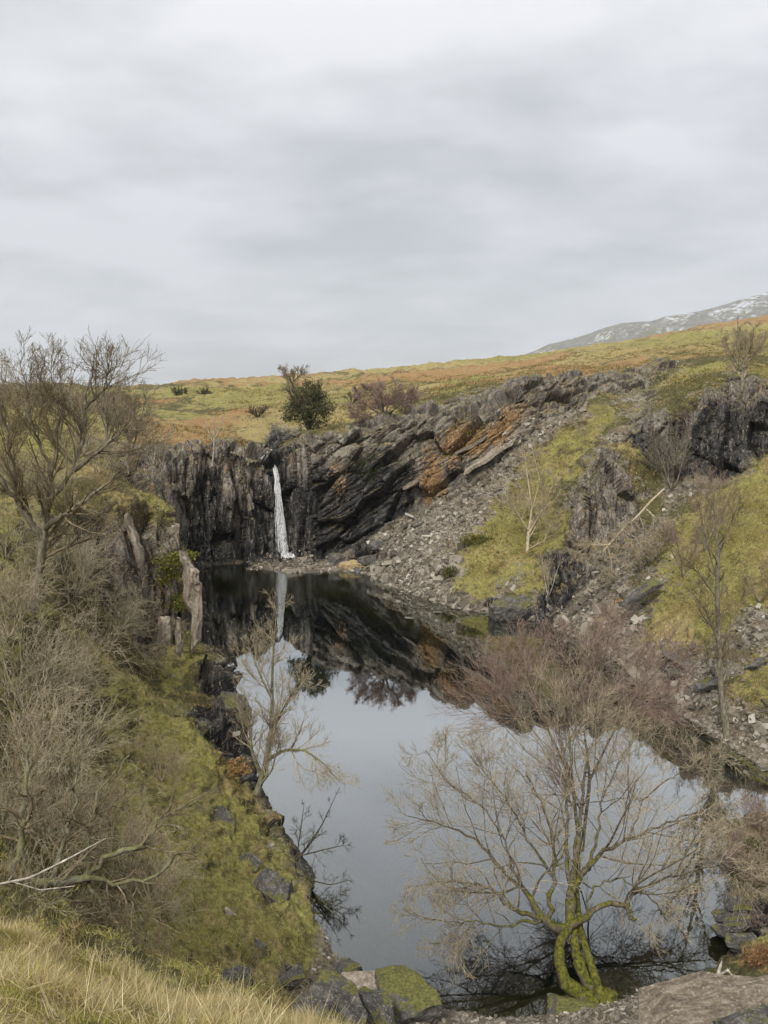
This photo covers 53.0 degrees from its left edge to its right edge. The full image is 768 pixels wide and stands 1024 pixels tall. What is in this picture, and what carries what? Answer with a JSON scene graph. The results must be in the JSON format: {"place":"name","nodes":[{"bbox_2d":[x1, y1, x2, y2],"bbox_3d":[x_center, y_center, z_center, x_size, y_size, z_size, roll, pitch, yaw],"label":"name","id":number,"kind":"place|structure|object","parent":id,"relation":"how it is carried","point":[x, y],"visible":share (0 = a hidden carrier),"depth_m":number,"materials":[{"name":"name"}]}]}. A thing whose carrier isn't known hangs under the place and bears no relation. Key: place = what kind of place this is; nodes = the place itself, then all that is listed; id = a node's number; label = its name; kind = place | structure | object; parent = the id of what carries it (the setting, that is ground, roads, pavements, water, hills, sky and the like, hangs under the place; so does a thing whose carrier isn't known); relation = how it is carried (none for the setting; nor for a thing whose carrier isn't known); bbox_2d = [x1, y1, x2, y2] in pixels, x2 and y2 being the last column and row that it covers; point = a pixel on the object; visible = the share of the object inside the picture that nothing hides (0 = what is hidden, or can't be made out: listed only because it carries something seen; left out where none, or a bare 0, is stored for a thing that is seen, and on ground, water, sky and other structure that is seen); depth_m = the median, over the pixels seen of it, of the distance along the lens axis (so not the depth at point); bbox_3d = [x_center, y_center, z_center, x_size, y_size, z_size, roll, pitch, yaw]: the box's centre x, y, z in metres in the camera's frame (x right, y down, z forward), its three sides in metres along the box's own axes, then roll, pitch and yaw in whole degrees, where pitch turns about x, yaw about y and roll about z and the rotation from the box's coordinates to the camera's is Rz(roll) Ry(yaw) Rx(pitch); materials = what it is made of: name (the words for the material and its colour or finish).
{"place":"outdoors","nodes":[
{"label":"outdoors","id":0,"kind":"place"},
{"bbox_2d":[0,315,767,1023],"bbox_3d":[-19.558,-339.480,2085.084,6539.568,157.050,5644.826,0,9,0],"label":"terrain","id":1,"kind":"structure","parent":0,"point":[224,505],"depth_m":62.17,"materials":[{"name":"plant"}]},
{"bbox_2d":[0,358,24,427],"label":"bare tree","id":2,"kind":"object","parent":1,"relation":"on","point":[1,397],"visible":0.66,"depth_m":66.12,"materials":[{"name":"brown plant"}]},
{"bbox_2d":[0,490,58,572],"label":"thicket shrub","id":3,"kind":"object","parent":1,"relation":"on","point":[3,548],"visible":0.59,"depth_m":30.63,"materials":[{"name":"brown plant"}]},
{"bbox_2d":[0,443,62,492],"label":"thicket shrub","id":4,"kind":"object","parent":1,"relation":"on","point":[3,476],"visible":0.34,"depth_m":38.45,"materials":[{"name":"brown plant"}]},
{"bbox_2d":[5,359,58,425],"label":"bare tree","id":5,"kind":"object","parent":1,"relation":"on","point":[40,384],"visible":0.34,"depth_m":69.67,"materials":[{"name":"brown plant"}]},
{"bbox_2d":[0,541,72,676],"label":"thicket shrub","id":6,"kind":"object","parent":1,"relation":"on","point":[32,592],"visible":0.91,"depth_m":26.02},
{"bbox_2d":[0,730,72,863],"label":"thicket shrub","id":7,"kind":"object","parent":1,"relation":"on","point":[7,806],"visible":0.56,"depth_m":16.07,"materials":[{"name":"brown plant"}]},
{"bbox_2d":[0,546,75,639],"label":"thicket shrub","id":8,"kind":"object","parent":1,"relation":"on","point":[10,581],"visible":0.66,"depth_m":27.02,"materials":[{"name":"brown plant"}]},
{"bbox_2d":[1,444,97,501],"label":"thicket shrub","id":9,"kind":"object","parent":1,"relation":"on","point":[49,467],"visible":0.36,"depth_m":39.62,"materials":[{"name":"brown plant"}]},
{"bbox_2d":[0,582,105,736],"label":"thicket shrub","id":10,"kind":"object","parent":1,"relation":"on","point":[4,639],"visible":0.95,"depth_m":24.55,"materials":[{"name":"brown plant"}]},
{"bbox_2d":[0,816,105,921],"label":"thicket shrub","id":11,"kind":"object","parent":1,"relation":"on","point":[28,874],"visible":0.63,"depth_m":13.24,"materials":[{"name":"brown plant"}]},
{"bbox_2d":[0,838,105,890],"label":"dead branch","id":12,"kind":"object","parent":1,"relation":"on","point":[16,881],"visible":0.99,"depth_m":12.55,"materials":[{"name":"grey wood"}]},
{"bbox_2d":[0,662,111,814],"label":"thicket shrub","id":13,"kind":"object","parent":1,"relation":"on","point":[39,727],"visible":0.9,"depth_m":20.40,"materials":[{"name":"plant"}]},
{"bbox_2d":[13,618,101,714],"bbox_3d":[-11.325,5.429,26.587,3.169,2.914,4.406,5,15,-10],"label":"thicket shrub","id":14,"kind":"object","parent":1,"relation":"on","point":[40,636],"visible":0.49,"depth_m":26.99,"materials":[{"name":"brown plant"}]},
{"bbox_2d":[48,374,77,438],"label":"bare tree","id":15,"kind":"object","parent":1,"relation":"on","point":[62,422],"visible":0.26,"depth_m":65.45,"materials":[{"name":"brown plant"}]},
{"bbox_2d":[9,721,121,848],"bbox_3d":[-8.315,6.966,19.550,3.172,3.254,3.965,-9,1,-3],"label":"thicket shrub","id":16,"kind":"object","parent":1,"relation":"on","point":[86,783],"visible":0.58,"depth_m":19.83,"materials":[{"name":"brown plant"}]},
{"bbox_2d":[0,601,138,714],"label":"thicket shrub","id":17,"kind":"object","parent":1,"relation":"on","point":[86,650],"visible":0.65,"depth_m":27.29,"materials":[{"name":"plant"}]},
{"bbox_2d":[0,714,142,897],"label":"thicket shrub","id":18,"kind":"object","parent":1,"relation":"on","point":[38,824],"visible":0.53,"depth_m":16.88,"materials":[{"name":"brown plant"}]},
{"bbox_2d":[19,503,124,613],"bbox_3d":[-14.035,2.137,33.701,5.278,5.055,5.727,-7,12,0],"label":"thicket shrub","id":19,"kind":"object","parent":1,"relation":"on","point":[78,592],"visible":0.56,"depth_m":33.87,"materials":[{"name":"brown plant"}]},
{"bbox_2d":[1,671,150,776],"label":"thicket shrub","id":20,"kind":"object","parent":1,"relation":"on","point":[100,717],"visible":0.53,"depth_m":23.83,"materials":[{"name":"brown plant"}]},
{"bbox_2d":[34,527,123,612],"bbox_3d":[-14.697,2.424,35.588,4.905,4.194,4.924,-11,7,-37],"label":"thicket shrub","id":21,"kind":"object","parent":1,"relation":"on","point":[84,546],"visible":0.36,"depth_m":35.69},
{"bbox_2d":[62,379,97,446],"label":"bare tree","id":22,"kind":"object","parent":1,"relation":"on","point":[72,406],"visible":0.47,"depth_m":60.86,"materials":[{"name":"brown plant"}]},
{"bbox_2d":[0,326,185,612],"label":"oak tree","id":23,"kind":"object","parent":1,"relation":"on","point":[19,496],"visible":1,"depth_m":26.68,"materials":[{"name":"brown plant"}]},
{"bbox_2d":[63,421,132,482],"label":"thicket shrub","id":24,"kind":"object","parent":1,"relation":"on","point":[107,448],"visible":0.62,"depth_m":47.92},
{"bbox_2d":[85,369,134,452],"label":"bare tree","id":25,"kind":"object","parent":1,"relation":"on","point":[107,424],"visible":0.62,"depth_m":59.26,"materials":[{"name":"brown plant"}]},
{"bbox_2d":[0,724,220,964],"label":"sprawling tree","id":26,"kind":"object","parent":1,"relation":"on","point":[89,878],"visible":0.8,"depth_m":14.21,"materials":[{"name":"brown plant"}]},
{"bbox_2d":[0,434,227,715],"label":"headland grass","id":27,"kind":"structure","parent":1,"relation":"on","point":[91,471],"depth_m":43.77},
{"bbox_2d":[63,887,165,959],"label":"thicket shrub","id":28,"kind":"object","parent":1,"relation":"on","point":[110,924],"visible":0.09,"depth_m":16.04,"materials":[{"name":"brown plant"}]},
{"bbox_2d":[69,568,167,677],"bbox_3d":[-13.325,5.548,35.118,6.411,5.882,6.388,0,9,-3],"label":"thicket shrub","id":29,"kind":"object","parent":1,"relation":"on","point":[115,637],"visible":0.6,"depth_m":35.44,"materials":[{"name":"brown plant"}]},
{"bbox_2d":[48,760,190,889],"bbox_3d":[-7.039,8.138,19.758,3.567,2.923,3.988,4,10,-36],"label":"thicket shrub","id":30,"kind":"object","parent":1,"relation":"on","point":[129,838],"visible":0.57,"depth_m":20.17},
{"bbox_2d":[96,380,161,455],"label":"bare tree","id":31,"kind":"object","parent":1,"relation":"on","point":[137,432],"visible":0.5,"depth_m":65.70,"materials":[{"name":"brown plant"}]},
{"bbox_2d":[124,512,144,572],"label":"slate slab","id":32,"kind":"structure","parent":1,"relation":"on","point":[138,551],"depth_m":45.30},
{"bbox_2d":[80,811,206,944],"bbox_3d":[-5.955,8.988,18.820,3.121,2.623,3.033,-14,16,-33],"label":"thicket shrub","id":33,"kind":"object","parent":1,"relation":"on","point":[159,865],"visible":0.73,"depth_m":19.11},
{"bbox_2d":[0,455,290,1010],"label":"brown grass","id":34,"kind":"structure","parent":1,"relation":"on","point":[17,869],"depth_m":26.32,"materials":[{"name":"plant"}]},
{"bbox_2d":[138,426,178,471],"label":"bare tree","id":35,"kind":"object","parent":1,"relation":"on","point":[160,449],"visible":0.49,"depth_m":74.32,"materials":[{"name":"grey plant"}]},
{"bbox_2d":[124,727,202,795],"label":"thicket shrub","id":36,"kind":"object","parent":1,"relation":"on","point":[169,762],"visible":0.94,"depth_m":28.22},
{"bbox_2d":[156,616,171,645],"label":"slate block","id":37,"kind":"object","parent":1,"relation":"on","point":[164,636],"depth_m":44.92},
{"bbox_2d":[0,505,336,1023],"bbox_3d":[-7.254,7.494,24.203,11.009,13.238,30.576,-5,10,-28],"label":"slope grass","id":38,"kind":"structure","parent":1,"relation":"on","point":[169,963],"depth_m":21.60,"materials":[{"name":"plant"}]},
{"bbox_2d":[150,549,202,612],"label":"juniper bush","id":39,"kind":"object","parent":1,"relation":"on","point":[173,558],"visible":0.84,"depth_m":46.49,"materials":[{"name":"green plant"}]},
{"bbox_2d":[137,850,218,940],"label":"thicket shrub","id":40,"kind":"object","parent":1,"relation":"on","point":[171,913],"visible":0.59,"depth_m":19.53,"materials":[{"name":"brown plant"}]},
{"bbox_2d":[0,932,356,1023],"bbox_3d":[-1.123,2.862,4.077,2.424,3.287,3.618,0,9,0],"label":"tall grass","id":41,"kind":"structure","parent":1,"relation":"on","point":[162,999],"depth_m":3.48,"materials":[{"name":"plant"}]},
{"bbox_2d":[175,617,182,656],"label":"rock pillar","id":42,"kind":"object","parent":1,"relation":"on","point":[179,643],"visible":1,"depth_m":42.80,"materials":[{"name":"stone"}]},
{"bbox_2d":[179,551,193,613],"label":"rock pillar","id":43,"kind":"object","parent":1,"relation":"on","point":[185,561],"visible":0.63,"depth_m":44.74,"materials":[{"name":"stone"}]},
{"bbox_2d":[0,904,376,1023],"bbox_3d":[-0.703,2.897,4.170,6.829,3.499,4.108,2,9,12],"label":"foreground grass","id":44,"kind":"structure","parent":1,"relation":"on","point":[21,964],"depth_m":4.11,"materials":[{"name":"plant"}]},
{"bbox_2d":[189,568,202,651],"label":"rock pillar","id":45,"kind":"object","parent":1,"relation":"on","point":[195,584],"visible":0.99,"depth_m":43.35,"materials":[{"name":"stone"}]},
{"bbox_2d":[213,805,235,825],"bbox_3d":[-5.922,11.171,28.086,1.101,0.286,0.796,36,28,31],"label":"rock","id":46,"kind":"object","parent":1,"relation":"on","point":[221,814],"visible":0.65,"depth_m":28.11,"materials":[{"name":"stone"}]},
{"bbox_2d":[212,691,251,729],"bbox_3d":[-8.101,10.931,39.641,1.762,3.360,2.341,11,10,-31],"label":"boulder","id":47,"kind":"object","parent":1,"relation":"on","point":[223,699],"visible":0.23,"depth_m":38.98,"materials":[{"name":"stone"}]},
{"bbox_2d":[217,964,253,988],"bbox_3d":[-3.582,11.269,18.588,0.806,0.328,0.606,-16,25,-27],"label":"rock","id":48,"kind":"object","parent":1,"relation":"on","point":[238,973],"visible":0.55,"depth_m":18.54,"materials":[{"name":"stone"}]},
{"bbox_2d":[222,756,253,779],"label":"bracken clump","id":49,"kind":"object","parent":1,"relation":"on","point":[242,767],"visible":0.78,"depth_m":30.47,"materials":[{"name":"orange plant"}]},
{"bbox_2d":[239,852,261,872],"bbox_3d":[-4.580,12.010,26.394,0.817,0.180,0.555,27,25,24],"label":"slate slab","id":50,"kind":"object","parent":1,"relation":"on","point":[256,863],"depth_m":26.40,"materials":[{"name":"stone"}]},
{"bbox_2d":[251,868,293,903],"bbox_3d":[-3.690,12.530,25.383,1.413,0.781,1.053,27,26,19],"label":"slate block","id":51,"kind":"object","parent":1,"relation":"on","point":[272,885],"depth_m":25.25,"materials":[{"name":"stone"}]},
{"bbox_2d":[260,449,294,558],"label":"waterfall","id":52,"kind":"structure","parent":1,"relation":"on","point":[282,536],"depth_m":81.30,"materials":[{"name":"liquid"}]},
{"bbox_2d":[276,963,304,989],"bbox_3d":[-2.569,12.805,21.186,0.804,0.277,0.543,-11,20,-8],"label":"rock","id":53,"kind":"object","parent":1,"relation":"on","point":[293,977],"visible":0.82,"depth_m":21.05,"materials":[{"name":"stone"}]},
{"bbox_2d":[224,591,360,795],"bbox_3d":[-3.631,7.232,29.532,5.884,8.339,3.177,8,12,41],"label":"bare tree","id":54,"kind":"object","parent":1,"relation":"on","point":[273,728],"visible":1,"depth_m":30.12,"materials":[{"name":"brown plant"}]},
{"bbox_2d":[278,364,309,390],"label":"skyline tree","id":55,"kind":"object","parent":1,"relation":"on","point":[302,369],"visible":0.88,"depth_m":125.81,"materials":[{"name":"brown plant"}]},
{"bbox_2d":[276,368,336,431],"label":"holly tree","id":56,"kind":"object","parent":1,"relation":"on","point":[301,404],"visible":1,"depth_m":86.67,"materials":[{"name":"green plant"}]},
{"bbox_2d":[290,995,328,1021],"bbox_3d":[-1.701,11.370,17.473,0.851,0.542,0.781,7,25,-21],"label":"rock","id":57,"kind":"object","parent":1,"relation":"on","point":[313,1000],"visible":0.61,"depth_m":17.45,"materials":[{"name":"stone"}]},
{"bbox_2d":[290,788,353,926],"bbox_3d":[-1.873,11.725,26.662,1.870,3.477,4.225,-5,10,-29],"label":"waterside shrub","id":58,"kind":"object","parent":1,"relation":"on","point":[312,839],"visible":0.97,"depth_m":27.42,"materials":[{"name":"brown plant"}]},
{"bbox_2d":[303,966,368,1023],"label":"slate block","id":59,"kind":"object","parent":1,"relation":"on","point":[344,990],"depth_m":18.67,"materials":[{"name":"stone"}]},
{"bbox_2d":[333,957,362,974],"bbox_3d":[-1.153,13.304,22.443,0.850,0.260,0.696,-7,11,-39],"label":"rock","id":60,"kind":"object","parent":1,"relation":"on","point":[342,964],"visible":0.67,"depth_m":22.42,"materials":[{"name":"stone"}]},
{"bbox_2d":[341,970,376,989],"bbox_3d":[-0.657,13.219,21.508,1.122,0.288,0.873,4,8,-11],"label":"slate slab","id":61,"kind":"object","parent":1,"relation":"on","point":[359,979],"depth_m":21.62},
{"bbox_2d":[357,553,379,564],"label":"boulder","id":62,"kind":"object","parent":1,"relation":"on","point":[367,560],"visible":0.73,"depth_m":75.13,"materials":[{"name":"stone"}]},
{"bbox_2d":[358,986,395,1023],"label":"slate slab","id":63,"kind":"object","parent":1,"relation":"on","point":[378,1005],"depth_m":19.70,"materials":[{"name":"stone"}]},
{"bbox_2d":[342,376,423,425],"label":"hill tree","id":64,"kind":"object","parent":1,"relation":"on","point":[409,396],"visible":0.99,"depth_m":83.04,"materials":[{"name":"brown plant"}]},
{"bbox_2d":[0,329,767,599],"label":"moor grass","id":65,"kind":"structure","parent":1,"relation":"on","point":[472,386],"depth_m":100.90,"materials":[{"name":"plant"}]},
{"bbox_2d":[374,965,442,1023],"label":"boulder","id":66,"kind":"object","parent":1,"relation":"on","point":[413,996],"visible":0.74,"depth_m":20.71,"materials":[{"name":"stone"}]},
{"bbox_2d":[402,435,486,490],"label":"rock ledge","id":67,"kind":"object","parent":1,"relation":"on","point":[415,481],"visible":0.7,"depth_m":76.07,"materials":[{"name":"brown stone"}]},
{"bbox_2d":[457,532,493,545],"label":"gorse clump","id":68,"kind":"object","parent":1,"relation":"on","point":[482,539],"visible":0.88,"depth_m":68.45,"materials":[{"name":"green plant"}]},
{"bbox_2d":[196,399,767,1023],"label":"slate debris","id":69,"kind":"object","parent":1,"relation":"on","point":[480,1019],"visible":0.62,"depth_m":57.55,"materials":[{"name":"stone"}]},
{"bbox_2d":[198,401,767,767],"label":"slate blocks","id":70,"kind":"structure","parent":1,"relation":"on","point":[436,577],"depth_m":58.16,"materials":[{"name":"stone"}]},
{"bbox_2d":[464,438,515,474],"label":"rock ledge","id":71,"kind":"object","parent":1,"relation":"on","point":[490,455],"visible":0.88,"depth_m":73.65,"materials":[{"name":"stone"}]},
{"bbox_2d":[488,594,531,620],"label":"boulder","id":72,"kind":"object","parent":1,"relation":"on","point":[509,607],"visible":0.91,"depth_m":58.67,"materials":[{"name":"stone"}]},
{"bbox_2d":[494,434,562,552],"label":"slope tree","id":73,"kind":"object","parent":1,"relation":"on","point":[529,528],"visible":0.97,"depth_m":64.98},
{"bbox_2d":[536,551,562,596],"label":"bare shrub","id":74,"kind":"object","parent":1,"relation":"on","point":[547,573],"visible":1,"depth_m":58.83,"materials":[{"name":"plant"}]},
{"bbox_2d":[426,591,710,1003],"bbox_3d":[5.986,8.208,28.135,9.188,9.329,11.748,6,11,36],"label":"birch tree","id":75,"kind":"object","parent":1,"relation":"on","point":[590,962],"visible":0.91,"depth_m":29.09,"materials":[{"name":"brown plant"}]},
{"bbox_2d":[547,993,598,1015],"bbox_3d":[5.282,14.027,21.537,1.542,0.804,1.333,0,9,0],"label":"rock","id":76,"kind":"object","parent":1,"relation":"on","point":[557,1004],"visible":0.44,"depth_m":21.43,"materials":[{"name":"stone"}]},
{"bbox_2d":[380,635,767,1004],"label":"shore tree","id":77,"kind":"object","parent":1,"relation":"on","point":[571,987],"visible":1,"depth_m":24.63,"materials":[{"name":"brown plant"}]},
{"bbox_2d":[442,362,767,718],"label":"bank grass","id":78,"kind":"structure","parent":1,"relation":"on","point":[763,509],"depth_m":54.89,"materials":[{"name":"plant"}]},
{"bbox_2d":[566,488,677,586],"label":"fallen tree","id":79,"kind":"object","parent":1,"relation":"on","point":[641,547],"visible":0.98,"depth_m":56.10,"materials":[{"name":"wood"}]},
{"bbox_2d":[619,579,663,608],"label":"slate slab","id":80,"kind":"structure","parent":1,"relation":"on","point":[644,590],"depth_m":51.84,"materials":[{"name":"stone"}]},
{"bbox_2d":[628,425,696,490],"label":"bare shrub","id":81,"kind":"object","parent":1,"relation":"on","point":[652,453],"visible":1,"depth_m":63.45,"materials":[{"name":"grey plant"}]},
{"bbox_2d":[661,513,708,576],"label":"birch shrub","id":82,"kind":"object","parent":1,"relation":"on","point":[676,543],"visible":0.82,"depth_m":51.95,"materials":[{"name":"brown plant"}]},
{"bbox_2d":[638,971,767,1023],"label":"stone slab","id":83,"kind":"structure","parent":1,"relation":"on","point":[702,997],"depth_m":16.62,"materials":[{"name":"stone"}]},
{"bbox_2d":[692,676,725,691],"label":"slate slab","id":84,"kind":"structure","parent":1,"relation":"on","point":[707,684],"depth_m":41.48,"materials":[{"name":"stone"}]},
{"bbox_2d":[683,461,743,551],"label":"birch shrub","id":85,"kind":"object","parent":1,"relation":"on","point":[711,509],"visible":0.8,"depth_m":53.38,"materials":[{"name":"brown plant"}]},
{"bbox_2d":[669,472,760,738],"bbox_3d":[16.304,4.904,37.795,5.334,13.841,2.475,-4,10,-27],"label":"slender tree","id":86,"kind":"object","parent":1,"relation":"on","point":[719,653],"visible":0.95,"depth_m":37.61,"materials":[{"name":"brown plant"}]},
{"bbox_2d":[703,798,755,855],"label":"brushwood shrub","id":87,"kind":"object","parent":1,"relation":"on","point":[735,824],"visible":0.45,"depth_m":29.34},
{"bbox_2d":[711,908,750,923],"bbox_3d":[11.106,12.987,24.641,1.184,0.240,0.679,-4,4,11],"label":"slate slab","id":88,"kind":"object","parent":1,"relation":"on","point":[720,916],"depth_m":24.63,"materials":[{"name":"stone"}]},
{"bbox_2d":[722,918,751,932],"bbox_3d":[11.095,12.992,24.217,0.825,0.247,0.708,-12,-11,31],"label":"slate slab","id":89,"kind":"object","parent":1,"relation":"on","point":[739,925],"depth_m":24.07,"materials":[{"name":"stone"}]},
{"bbox_2d":[723,895,752,912],"bbox_3d":[11.427,12.816,25.110,0.942,0.228,0.715,7,13,-21],"label":"slate slab","id":90,"kind":"object","parent":1,"relation":"on","point":[729,903],"depth_m":25.00,"materials":[{"name":"stone"}]},
{"bbox_2d":[711,872,765,907],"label":"brushwood shrub","id":91,"kind":"object","parent":1,"relation":"on","point":[732,893],"visible":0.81,"depth_m":25.91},
{"bbox_2d":[713,1004,767,1023],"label":"rock","id":92,"kind":"object","parent":1,"relation":"on","point":[756,1015],"visible":1,"depth_m":14.67,"materials":[{"name":"stone"}]},
{"bbox_2d":[724,932,756,951],"bbox_3d":[10.967,13.216,23.553,1.244,0.253,0.743,4,12,-11],"label":"slate slab","id":93,"kind":"object","parent":1,"relation":"on","point":[732,941],"depth_m":23.63,"materials":[{"name":"stone"}]},
{"bbox_2d":[715,315,767,391],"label":"fell tree","id":94,"kind":"object","parent":1,"relation":"on","point":[744,359],"visible":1,"depth_m":63.63,"materials":[{"name":"grey plant"}]},
{"bbox_2d":[719,818,767,888],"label":"brushwood shrub","id":95,"kind":"object","parent":1,"relation":"on","point":[739,856],"visible":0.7,"depth_m":27.33,"materials":[{"name":"brown plant"}]},
{"bbox_2d":[732,791,767,831],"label":"brushwood shrub","id":96,"kind":"object","parent":1,"relation":"on","point":[757,807],"visible":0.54,"depth_m":30.28,"materials":[{"name":"brown plant"}]},
{"bbox_2d":[733,835,767,893],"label":"brushwood shrub","id":97,"kind":"object","parent":1,"relation":"on","point":[763,877],"visible":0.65,"depth_m":26.10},
{"bbox_2d":[735,553,767,602],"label":"bare shrub","id":98,"kind":"object","parent":1,"relation":"on","point":[766,591],"visible":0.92,"depth_m":44.54,"materials":[{"name":"brown plant"}]},
{"bbox_2d":[740,939,767,969],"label":"bracken clump","id":99,"kind":"object","parent":1,"relation":"on","point":[760,952],"visible":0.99,"depth_m":21.65,"materials":[{"name":"brown plant"}]},
{"bbox_2d":[742,784,767,841],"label":"brushwood shrub","id":100,"kind":"object","parent":1,"relation":"on","point":[751,808],"visible":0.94,"depth_m":29.42,"materials":[{"name":"brown plant"}]},
{"bbox_2d":[744,657,767,669],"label":"slate slab","id":101,"kind":"structure","parent":1,"relation":"on","point":[756,663],"depth_m":40.76,"materials":[{"name":"stone"}]},
{"bbox_2d":[0,0,767,385],"label":"sky","id":102,"kind":"structure","parent":0,"point":[235,188],"materials":[{"name":"grey"}]},
{"bbox_2d":[195,555,767,1017],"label":"water","id":103,"kind":"structure","parent":0,"point":[377,657],"depth_m":33.65,"materials":[{"name":"liquid"}]},
{"bbox_2d":[524,292,767,354],"bbox_3d":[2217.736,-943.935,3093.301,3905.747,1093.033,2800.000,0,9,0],"label":"mountain","id":104,"kind":"structure","parent":0,"point":[752,307],"depth_m":3434.45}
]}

